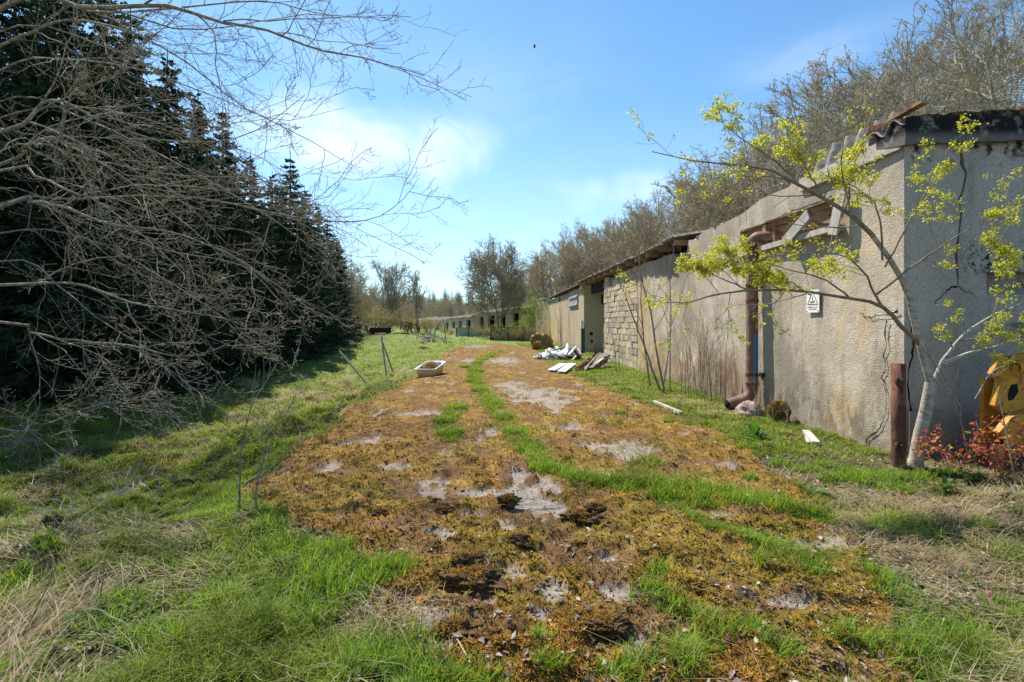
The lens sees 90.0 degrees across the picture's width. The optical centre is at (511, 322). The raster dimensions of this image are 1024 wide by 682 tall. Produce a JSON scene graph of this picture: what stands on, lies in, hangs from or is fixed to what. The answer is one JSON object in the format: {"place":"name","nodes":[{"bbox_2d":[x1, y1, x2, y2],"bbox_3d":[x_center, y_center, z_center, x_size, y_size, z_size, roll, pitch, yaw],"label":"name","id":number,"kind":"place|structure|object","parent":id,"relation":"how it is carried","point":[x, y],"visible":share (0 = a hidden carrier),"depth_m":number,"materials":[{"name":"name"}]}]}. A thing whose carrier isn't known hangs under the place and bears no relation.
{"place":"outdoors","nodes":[
{"label":"outdoors","id":0,"kind":"place"},
{"bbox_2d":[0,303,1023,681],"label":"ground","id":1,"kind":"structure","parent":0,"point":[536,375],"depth_m":4.46,"materials":[{"name":"soil"}]},
{"bbox_2d":[0,0,110,405],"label":"spruce tree","id":2,"kind":"object","parent":1,"relation":"on","point":[13,20],"visible":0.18,"depth_m":12.19,"materials":[{"name":"green plant"}]},
{"bbox_2d":[19,455,167,519],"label":"dead stalks","id":3,"kind":"object","parent":1,"relation":"on","point":[42,504],"visible":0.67,"depth_m":5.14,"materials":[{"name":"beige plant"}]},
{"bbox_2d":[0,0,208,412],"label":"spruce tree","id":4,"kind":"object","parent":1,"relation":"on","point":[16,379],"visible":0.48,"depth_m":12.12,"materials":[{"name":"green plant"}]},
{"bbox_2d":[0,0,223,411],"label":"spruce tree","id":5,"kind":"object","parent":1,"relation":"on","point":[143,312],"visible":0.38,"depth_m":12.96,"materials":[{"name":"green plant"}]},
{"bbox_2d":[44,9,228,403],"bbox_3d":[-10.869,-3.136,14.552,5.005,11.808,5.024,0,0,16],"label":"spruce tree","id":6,"kind":"object","parent":1,"relation":"on","point":[154,134],"visible":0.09,"depth_m":14.58,"materials":[{"name":"green plant"}]},
{"bbox_2d":[124,48,264,395],"bbox_3d":[-10.569,-2.639,15.723,5.696,11.626,5.544,0,0,-26],"label":"spruce tree","id":7,"kind":"object","parent":1,"relation":"on","point":[175,228],"visible":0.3,"depth_m":15.72,"materials":[{"name":"green plant"}]},
{"bbox_2d":[171,92,271,383],"bbox_3d":[-10.729,-2.608,17.617,4.648,10.834,4.965,0,0,-40],"label":"spruce tree","id":8,"kind":"object","parent":1,"relation":"on","point":[214,241],"visible":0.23,"depth_m":17.57,"materials":[{"name":"green plant"}]},
{"bbox_2d":[202,104,283,377],"bbox_3d":[-11.067,-2.828,19.483,4.659,10.949,4.641,0,0,-12],"label":"spruce tree","id":9,"kind":"object","parent":1,"relation":"on","point":[229,162],"visible":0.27,"depth_m":19.49,"materials":[{"name":"green plant"}]},
{"bbox_2d":[0,0,491,476],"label":"overhanging willow","id":10,"kind":"object","parent":1,"relation":"on","point":[158,6],"visible":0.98,"depth_m":7.72,"materials":[{"name":"brown plant"}]},
{"bbox_2d":[210,331,318,512],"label":"bank sapling","id":11,"kind":"object","parent":1,"relation":"on","point":[259,471],"visible":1,"depth_m":4.26,"materials":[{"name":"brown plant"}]},
{"bbox_2d":[226,154,308,370],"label":"spruce tree","id":12,"kind":"object","parent":1,"relation":"on","point":[271,305],"visible":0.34,"depth_m":21.75,"materials":[{"name":"green plant"}]},
{"bbox_2d":[255,174,321,364],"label":"spruce tree","id":13,"kind":"object","parent":1,"relation":"on","point":[281,231],"visible":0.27,"depth_m":23.94,"materials":[{"name":"green plant"}]},
{"bbox_2d":[269,152,337,359],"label":"spruce tree","id":14,"kind":"object","parent":1,"relation":"on","point":[301,291],"visible":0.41,"depth_m":26.38,"materials":[{"name":"green plant"}]},
{"bbox_2d":[292,185,349,355],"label":"spruce tree","id":15,"kind":"object","parent":1,"relation":"on","point":[323,325],"visible":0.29,"depth_m":29.93,"materials":[{"name":"green plant"}]},
{"bbox_2d":[302,204,352,349],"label":"spruce tree","id":16,"kind":"object","parent":1,"relation":"on","point":[333,290],"visible":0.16,"depth_m":33.93,"materials":[{"name":"green plant"}]},
{"bbox_2d":[320,219,355,339],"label":"spruce tree","id":17,"kind":"object","parent":1,"relation":"on","point":[334,285],"visible":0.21,"depth_m":38.48,"materials":[{"name":"green plant"}]},
{"bbox_2d":[326,234,362,335],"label":"spruce tree","id":18,"kind":"object","parent":1,"relation":"on","point":[347,314],"visible":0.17,"depth_m":43.01,"materials":[{"name":"green plant"}]},
{"bbox_2d":[336,241,360,332],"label":"spruce tree","id":19,"kind":"object","parent":1,"relation":"on","point":[349,302],"visible":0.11,"depth_m":47.94,"materials":[{"name":"green plant"}]},
{"bbox_2d":[343,261,378,306],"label":"bare tree","id":20,"kind":"object","parent":1,"relation":"on","point":[354,270],"visible":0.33,"depth_m":50.05,"materials":[{"name":"brown plant"}]},
{"bbox_2d":[350,272,374,332],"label":"bare tree","id":21,"kind":"object","parent":1,"relation":"on","point":[357,302],"visible":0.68,"depth_m":53.55,"materials":[{"name":"brown plant"}]},
{"bbox_2d":[349,304,407,333],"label":"scrub bush","id":22,"kind":"object","parent":1,"relation":"on","point":[360,321],"visible":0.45,"depth_m":52.47,"materials":[{"name":"brown plant"}]},
{"bbox_2d":[350,296,427,333],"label":"scrub bush","id":23,"kind":"object","parent":1,"relation":"on","point":[383,317],"visible":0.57,"depth_m":60.11,"materials":[{"name":"brown plant"}]},
{"bbox_2d":[362,259,416,327],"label":"multi stemmed tree","id":24,"kind":"object","parent":1,"relation":"on","point":[389,288],"visible":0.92,"depth_m":65.95,"materials":[{"name":"brown plant"}]},
{"bbox_2d":[401,270,428,332],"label":"slim bare tree","id":25,"kind":"object","parent":1,"relation":"on","point":[417,299],"visible":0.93,"depth_m":67.83,"materials":[{"name":"brown plant"}]},
{"bbox_2d":[378,311,451,332],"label":"scrub bush","id":26,"kind":"object","parent":1,"relation":"on","point":[411,321],"visible":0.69,"depth_m":68.75,"materials":[{"name":"brown plant"}]},
{"bbox_2d":[414,361,445,376],"bbox_3d":[-2.400,1.394,15.100,0.654,0.413,1.414,0,0,6],"label":"bathtub","id":27,"kind":"object","parent":1,"relation":"on","point":[422,372],"visible":0.77,"depth_m":14.54,"materials":[{"name":"beige ceramic"}]},
{"bbox_2d":[397,327,463,342],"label":"brushwood heap","id":28,"kind":"object","parent":1,"relation":"on","point":[425,337],"visible":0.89,"depth_m":40.85,"materials":[{"name":"brown wood"}]},
{"bbox_2d":[432,613,485,639],"bbox_3d":[-0.265,1.532,2.555,0.287,0.129,0.202,0,0,15],"label":"moss clod","id":29,"kind":"object","parent":1,"relation":"on","point":[463,625],"visible":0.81,"depth_m":2.53,"materials":[{"name":"plant"}]},
{"bbox_2d":[441,312,493,332],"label":"derelict shed","id":30,"kind":"structure","parent":1,"relation":"on","point":[465,321],"depth_m":74.82,"materials":[{"name":"paint"}]},
{"bbox_2d":[451,550,484,569],"bbox_3d":[-0.279,1.524,3.223,0.221,0.150,0.198,0,0,0],"label":"moss clod","id":31,"kind":"object","parent":1,"relation":"on","point":[465,558],"visible":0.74,"depth_m":3.19,"materials":[{"name":"plant"}]},
{"bbox_2d":[456,327,480,336],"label":"blue sheet fence","id":32,"kind":"object","parent":1,"relation":"on","point":[461,332],"visible":0.67,"depth_m":60.40,"materials":[{"name":"metal"}]},
{"bbox_2d":[437,562,507,598],"bbox_3d":[-0.208,1.550,3.018,0.461,0.211,0.276,0,0,23],"label":"moss clod","id":33,"kind":"object","parent":1,"relation":"on","point":[484,582],"visible":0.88,"depth_m":2.96,"materials":[{"name":"plant"}]},
{"bbox_2d":[455,234,544,326],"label":"spreading bare tree","id":34,"kind":"object","parent":1,"relation":"on","point":[482,270],"visible":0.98,"depth_m":52.97,"materials":[{"name":"brown plant"}]},
{"bbox_2d":[470,305,535,335],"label":"open shed","id":35,"kind":"structure","parent":1,"relation":"on","point":[481,322],"depth_m":62.19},
{"bbox_2d":[490,327,525,340],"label":"grey sheet fence","id":36,"kind":"object","parent":1,"relation":"on","point":[508,337],"visible":0.57,"depth_m":47.18,"materials":[{"name":"metal"}]},
{"bbox_2d":[496,493,520,509],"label":"moss clod","id":37,"kind":"object","parent":1,"relation":"on","point":[511,501],"visible":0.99,"depth_m":4.23,"materials":[{"name":"plant"}]},
{"bbox_2d":[0,335,1023,681],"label":"grass","id":38,"kind":"structure","parent":1,"relation":"on","point":[246,625],"depth_m":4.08,"materials":[{"name":"plant"}]},
{"bbox_2d":[0,348,1023,681],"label":"moss","id":39,"kind":"object","parent":1,"relation":"on","point":[570,612],"visible":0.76,"depth_m":2.95,"materials":[{"name":"plant"}]},
{"bbox_2d":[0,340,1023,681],"bbox_3d":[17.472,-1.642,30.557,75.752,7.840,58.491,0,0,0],"label":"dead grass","id":40,"kind":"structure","parent":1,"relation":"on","point":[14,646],"depth_m":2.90,"materials":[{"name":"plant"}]},
{"bbox_2d":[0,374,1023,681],"bbox_3d":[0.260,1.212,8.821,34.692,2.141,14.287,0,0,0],"label":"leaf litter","id":41,"kind":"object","parent":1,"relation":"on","point":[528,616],"visible":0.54,"depth_m":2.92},
{"bbox_2d":[1,383,1023,681],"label":"ground cover","id":42,"kind":"object","parent":1,"relation":"on","point":[125,605],"visible":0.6,"depth_m":2.77,"materials":[{"name":"green plant"}]},
{"bbox_2d":[508,531,532,548],"bbox_3d":[0.061,1.491,3.508,0.175,0.101,0.157,0,0,30],"label":"moss clod","id":43,"kind":"object","parent":1,"relation":"on","point":[519,538],"visible":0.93,"depth_m":3.47,"materials":[{"name":"plant"}]},
{"bbox_2d":[513,287,548,341],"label":"leafing shrub","id":44,"kind":"object","parent":1,"relation":"on","point":[536,316],"visible":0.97,"depth_m":43.98,"materials":[{"name":"green plant"}]},
{"bbox_2d":[530,332,553,349],"bbox_3d":[1.726,1.356,29.603,1.388,1.552,1.735,0,0,0],"label":"boulder","id":45,"kind":"object","parent":1,"relation":"on","point":[543,341],"visible":0.66,"depth_m":29.08,"materials":[{"name":"stone"}]},
{"bbox_2d":[524,238,559,299],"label":"bare tree","id":46,"kind":"object","parent":1,"relation":"on","point":[541,284],"visible":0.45,"depth_m":76.51,"materials":[{"name":"brown plant"}]},
{"bbox_2d":[522,253,564,303],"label":"bare tree","id":47,"kind":"object","parent":1,"relation":"on","point":[543,295],"visible":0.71,"depth_m":64.79,"materials":[{"name":"brown plant"}]},
{"bbox_2d":[533,343,582,359],"bbox_3d":[1.948,1.368,21.636,2.188,1.020,1.577,0,0,0],"label":"plastic rubbish pile","id":48,"kind":"object","parent":1,"relation":"on","point":[566,353],"visible":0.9,"depth_m":21.34,"materials":[{"name":"white plastic"}]},
{"bbox_2d":[545,240,581,290],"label":"bare tree","id":49,"kind":"object","parent":1,"relation":"on","point":[561,282],"visible":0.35,"depth_m":67.01,"materials":[{"name":"brown plant"}]},
{"bbox_2d":[533,282,604,351],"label":"second shed","id":50,"kind":"structure","parent":1,"relation":"on","point":[582,303],"depth_m":29.59,"materials":[{"name":"paint"}]},
{"bbox_2d":[543,232,606,290],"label":"bare tree","id":51,"kind":"object","parent":1,"relation":"on","point":[573,263],"visible":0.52,"depth_m":62.21,"materials":[{"name":"brown plant"}]},
{"bbox_2d":[558,508,604,526],"bbox_3d":[0.544,1.517,3.933,0.370,0.160,0.258,0,0,0],"label":"moss clod","id":52,"kind":"object","parent":1,"relation":"on","point":[578,516],"visible":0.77,"depth_m":3.88,"materials":[{"name":"plant"}]},
{"bbox_2d":[561,221,611,284],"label":"bare tree","id":53,"kind":"object","parent":1,"relation":"on","point":[574,251],"visible":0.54,"depth_m":58.57,"materials":[{"name":"brown plant"}]},
{"bbox_2d":[569,220,615,280],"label":"bare tree","id":54,"kind":"object","parent":1,"relation":"on","point":[601,244],"visible":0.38,"depth_m":56.12,"materials":[{"name":"brown plant"}]},
{"bbox_2d":[574,352,611,370],"bbox_3d":[2.661,1.343,17.276,0.992,0.689,2.100,0,0,31],"label":"plank heap","id":55,"kind":"object","parent":1,"relation":"on","point":[600,360],"visible":0.84,"depth_m":17.03,"materials":[{"name":"brown wood"}]},
{"bbox_2d":[582,501,607,512],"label":"moss clod","id":56,"kind":"object","parent":1,"relation":"on","point":[592,506],"visible":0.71,"depth_m":4.10,"materials":[{"name":"plant"}]},
{"bbox_2d":[574,229,625,277],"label":"bare tree","id":57,"kind":"object","parent":1,"relation":"on","point":[600,263],"visible":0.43,"depth_m":53.39,"materials":[{"name":"brown plant"}]},
{"bbox_2d":[583,608,630,639],"bbox_3d":[0.474,1.509,2.552,0.246,0.115,0.187,0,0,0],"label":"moss clod","id":58,"kind":"object","parent":1,"relation":"on","point":[605,623],"visible":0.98,"depth_m":2.51,"materials":[{"name":"plant"}]},
{"bbox_2d":[593,218,644,269],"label":"bare tree","id":59,"kind":"object","parent":1,"relation":"on","point":[611,236],"visible":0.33,"depth_m":49.60,"materials":[{"name":"brown plant"}]},
{"bbox_2d":[601,192,661,260],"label":"bare tree","id":60,"kind":"object","parent":1,"relation":"on","point":[628,222],"visible":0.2,"depth_m":49.49,"materials":[{"name":"brown plant"}]},
{"bbox_2d":[599,194,664,263],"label":"bare tree","id":61,"kind":"object","parent":1,"relation":"on","point":[648,241],"visible":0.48,"depth_m":43.54,"materials":[{"name":"brown plant"}]},
{"bbox_2d":[250,390,1021,681],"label":"soil crumbs","id":62,"kind":"object","parent":1,"relation":"on","point":[790,601],"visible":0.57,"depth_m":2.94,"materials":[{"name":"brown soil"}]},
{"bbox_2d":[612,191,676,263],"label":"bare tree","id":63,"kind":"object","parent":1,"relation":"on","point":[635,212],"visible":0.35,"depth_m":45.68,"materials":[{"name":"brown plant"}]},
{"bbox_2d":[607,181,694,390],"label":"wall sapling","id":64,"kind":"object","parent":1,"relation":"on","point":[650,365],"visible":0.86,"depth_m":11.59,"materials":[{"name":"brown plant"}]},
{"bbox_2d":[602,189,706,267],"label":"bare tree","id":65,"kind":"object","parent":1,"relation":"on","point":[675,221],"visible":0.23,"depth_m":35.86,"materials":[{"name":"brown plant"}]},
{"bbox_2d":[630,161,740,254],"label":"bare tree","id":66,"kind":"object","parent":1,"relation":"on","point":[690,205],"visible":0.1,"depth_m":37.99,"materials":[{"name":"brown plant"}]},
{"bbox_2d":[648,149,731,235],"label":"bare tree","id":67,"kind":"object","parent":1,"relation":"on","point":[671,182],"visible":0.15,"depth_m":43.12,"materials":[{"name":"brown plant"}]},
{"bbox_2d":[649,159,744,244],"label":"bare tree","id":68,"kind":"object","parent":1,"relation":"on","point":[683,203],"visible":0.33,"depth_m":32.64,"materials":[{"name":"brown plant"}]},
{"bbox_2d":[678,312,734,400],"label":"bare shoots","id":69,"kind":"object","parent":1,"relation":"on","point":[708,365],"visible":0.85,"depth_m":10.22,"materials":[{"name":"brown plant"}]},
{"bbox_2d":[690,289,733,404],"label":"bare shoots","id":70,"kind":"object","parent":1,"relation":"on","point":[712,356],"visible":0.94,"depth_m":9.75,"materials":[{"name":"brown plant"}]},
{"bbox_2d":[671,146,767,231],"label":"bare tree","id":71,"kind":"object","parent":1,"relation":"on","point":[719,185],"visible":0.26,"depth_m":29.10,"materials":[{"name":"brown plant"}]},
{"bbox_2d":[678,165,766,231],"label":"bare tree","id":72,"kind":"object","parent":1,"relation":"on","point":[719,210],"visible":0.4,"depth_m":27.41,"materials":[{"name":"brown plant"}]},
{"bbox_2d":[708,102,788,217],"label":"bare tree","id":73,"kind":"object","parent":1,"relation":"on","point":[750,162],"visible":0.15,"depth_m":34.77,"materials":[{"name":"brown plant"}]},
{"bbox_2d":[734,400,765,416],"bbox_3d":[3.969,1.526,8.549,0.498,0.433,0.421,0,0,0],"label":"stone","id":74,"kind":"object","parent":1,"relation":"on","point":[750,406],"visible":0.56,"depth_m":8.44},
{"bbox_2d":[732,420,771,437],"bbox_3d":[3.164,1.420,6.733,0.428,0.256,0.411,0,0,39],"label":"dock plant","id":75,"kind":"object","parent":1,"relation":"on","point":[755,427],"visible":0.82,"depth_m":6.73,"materials":[{"name":"green plant"}]},
{"bbox_2d":[718,114,786,218],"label":"bare tree","id":76,"kind":"object","parent":1,"relation":"on","point":[743,137],"visible":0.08,"depth_m":36.95,"materials":[{"name":"brown plant"}]},
{"bbox_2d":[728,119,816,223],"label":"bare tree","id":77,"kind":"object","parent":1,"relation":"on","point":[770,173],"visible":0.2,"depth_m":23.36,"materials":[{"name":"brown plant"}]},
{"bbox_2d":[720,77,832,221],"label":"bare tree","id":78,"kind":"object","parent":1,"relation":"on","point":[787,105],"visible":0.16,"depth_m":26.40,"materials":[{"name":"brown plant"}]},
{"bbox_2d":[766,399,792,421],"bbox_3d":[4.199,1.398,8.042,0.428,0.369,0.427,0,0,0],"label":"moss clump","id":79,"kind":"object","parent":1,"relation":"on","point":[780,415],"visible":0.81,"depth_m":7.95,"materials":[{"name":"plant"}]},
{"bbox_2d":[577,100,1023,457],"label":"long shed","id":80,"kind":"structure","parent":1,"relation":"on","point":[828,364],"depth_m":6.47,"materials":[{"name":"grey"}]},
{"bbox_2d":[724,231,771,409],"bbox_3d":[4.203,-0.019,8.979,0.916,3.131,0.312,0,0,12],"label":"rusty drainpipe","id":81,"kind":"object","parent":80,"relation":"attached to","point":[751,326],"visible":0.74,"depth_m":8.93,"materials":[{"name":"brown metal"}]},
{"bbox_2d":[735,191,845,257],"bbox_3d":[4.439,-1.465,8.264,0.373,0.606,3.117,0,0,0],"label":"window","id":82,"kind":"structure","parent":80,"relation":"in","point":[831,215],"depth_m":7.68,"materials":[{"name":"white wood"}]},
{"bbox_2d":[806,289,819,312],"bbox_3d":[4.409,-0.308,7.508,0.012,0.330,0.300,0,0,-2],"label":"warning sign","id":83,"kind":"object","parent":80,"relation":"attached to","point":[812,303],"visible":0.97,"depth_m":7.49,"materials":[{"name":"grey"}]},
{"bbox_2d":[767,107,844,224],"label":"bare tree","id":84,"kind":"object","parent":1,"relation":"on","point":[783,181],"visible":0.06,"depth_m":22.57,"materials":[{"name":"brown plant"}]},
{"bbox_2d":[746,44,873,213],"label":"bare tree","id":85,"kind":"object","parent":1,"relation":"on","point":[769,107],"visible":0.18,"depth_m":28.69,"materials":[{"name":"brown plant"}]},
{"bbox_2d":[616,91,1023,468],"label":"young leafing tree","id":86,"kind":"object","parent":1,"relation":"on","point":[927,402],"visible":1,"depth_m":4.92,"materials":[{"name":"green plant"}]},
{"bbox_2d":[724,62,939,222],"bbox_3d":[13.640,-4.637,19.529,10.705,11.865,7.282,0,0,-30],"label":"bare tree","id":87,"kind":"object","parent":1,"relation":"on","point":[858,121],"visible":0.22,"depth_m":19.17,"materials":[{"name":"brown plant"}]},
{"bbox_2d":[780,96,892,223],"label":"bare tree","id":88,"kind":"object","parent":1,"relation":"on","point":[804,169],"visible":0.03,"depth_m":20.72,"materials":[{"name":"brown plant"}]},
{"bbox_2d":[792,1,929,148],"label":"bare tree","id":89,"kind":"object","parent":1,"relation":"on","point":[851,87],"visible":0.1,"depth_m":24.58,"materials":[{"name":"brown plant"}]},
{"bbox_2d":[784,33,968,210],"bbox_3d":[19.513,-7.035,25.688,12.846,14.238,8.738,0,0,-15],"label":"bare tree","id":90,"kind":"object","parent":1,"relation":"on","point":[903,70],"visible":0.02,"depth_m":24.69,"materials":[{"name":"brown plant"}]},
{"bbox_2d":[763,47,1004,213],"bbox_3d":[18.104,-7.423,26.120,8.105,15.908,10.561,0,0,-14],"label":"bare tree","id":91,"kind":"object","parent":1,"relation":"on","point":[810,88],"visible":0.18,"depth_m":28.00,"materials":[{"name":"brown plant"}]},
{"bbox_2d":[789,9,986,163],"bbox_3d":[22.397,-9.533,30.649,11.821,17.806,9.072,0,0,7],"label":"bare tree","id":92,"kind":"object","parent":1,"relation":"on","point":[896,80],"visible":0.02,"depth_m":30.63,"materials":[{"name":"brown plant"}]},
{"bbox_2d":[890,363,905,469],"bbox_3d":[4.096,1.094,5.410,0.137,1.312,0.222,0,0,23],"label":"rusty post","id":93,"kind":"object","parent":1,"relation":"on","point":[898,408],"visible":0.93,"depth_m":5.39,"materials":[{"name":"metal"}]},
{"bbox_2d":[799,0,1023,214],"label":"bare tree","id":94,"kind":"object","parent":1,"relation":"on","point":[968,88],"visible":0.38,"depth_m":15.16,"materials":[{"name":"brown plant"}]},
{"bbox_2d":[848,0,1023,116],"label":"bare tree","id":95,"kind":"object","parent":1,"relation":"on","point":[1001,56],"visible":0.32,"depth_m":15.87,"materials":[{"name":"brown plant"}]},
{"bbox_2d":[853,4,1022,125],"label":"bare tree","id":96,"kind":"object","parent":1,"relation":"on","point":[890,68],"visible":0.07,"depth_m":23.93,"materials":[{"name":"brown plant"}]},
{"bbox_2d":[859,33,1022,113],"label":"bare tree","id":97,"kind":"object","parent":1,"relation":"on","point":[885,56],"visible":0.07,"depth_m":28.01,"materials":[{"name":"brown plant"}]},
{"bbox_2d":[867,0,1023,115],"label":"bare tree","id":98,"kind":"object","parent":1,"relation":"on","point":[1020,30],"visible":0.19,"depth_m":19.90,"materials":[{"name":"brown plant"}]},
{"bbox_2d":[908,412,1023,478],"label":"red leaved bush","id":99,"kind":"object","parent":1,"relation":"on","point":[984,450],"visible":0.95,"depth_m":5.01,"materials":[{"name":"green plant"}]},
{"bbox_2d":[916,338,1015,459],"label":"arching brambles","id":100,"kind":"object","parent":1,"relation":"on","point":[948,389],"visible":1,"depth_m":5.00,"materials":[{"name":"brown plant"}]},
{"bbox_2d":[914,0,1023,111],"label":"bare tree","id":101,"kind":"object","parent":1,"relation":"on","point":[987,41],"visible":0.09,"depth_m":25.13,"materials":[{"name":"brown plant"}]},
{"bbox_2d":[914,0,1023,112],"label":"bare tree","id":102,"kind":"object","parent":1,"relation":"on","point":[1003,102],"visible":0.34,"depth_m":11.93,"materials":[{"name":"brown plant"}]},
{"bbox_2d":[977,352,1023,477],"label":"yellow machine","id":103,"kind":"object","parent":1,"relation":"on","point":[1010,379],"visible":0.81,"depth_m":5.25,"materials":[{"name":"paint"}]},
{"bbox_2d":[992,370,1015,482],"bbox_3d":[4.697,0.991,4.828,0.277,1.084,0.109,0,0,-12],"label":"dry stalk","id":104,"kind":"object","parent":1,"relation":"on","point":[1013,473],"visible":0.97,"depth_m":4.88,"materials":[{"name":"plant"}]},
{"bbox_2d":[0,338,1023,648],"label":"dry grass","id":105,"kind":"structure","parent":0,"point":[868,540],"depth_m":4.08,"materials":[{"name":"plant"}]},
{"bbox_2d":[1,0,1023,304],"label":"sky","id":106,"kind":"structure","parent":0,"point":[552,143],"materials":[{"name":"blue"}]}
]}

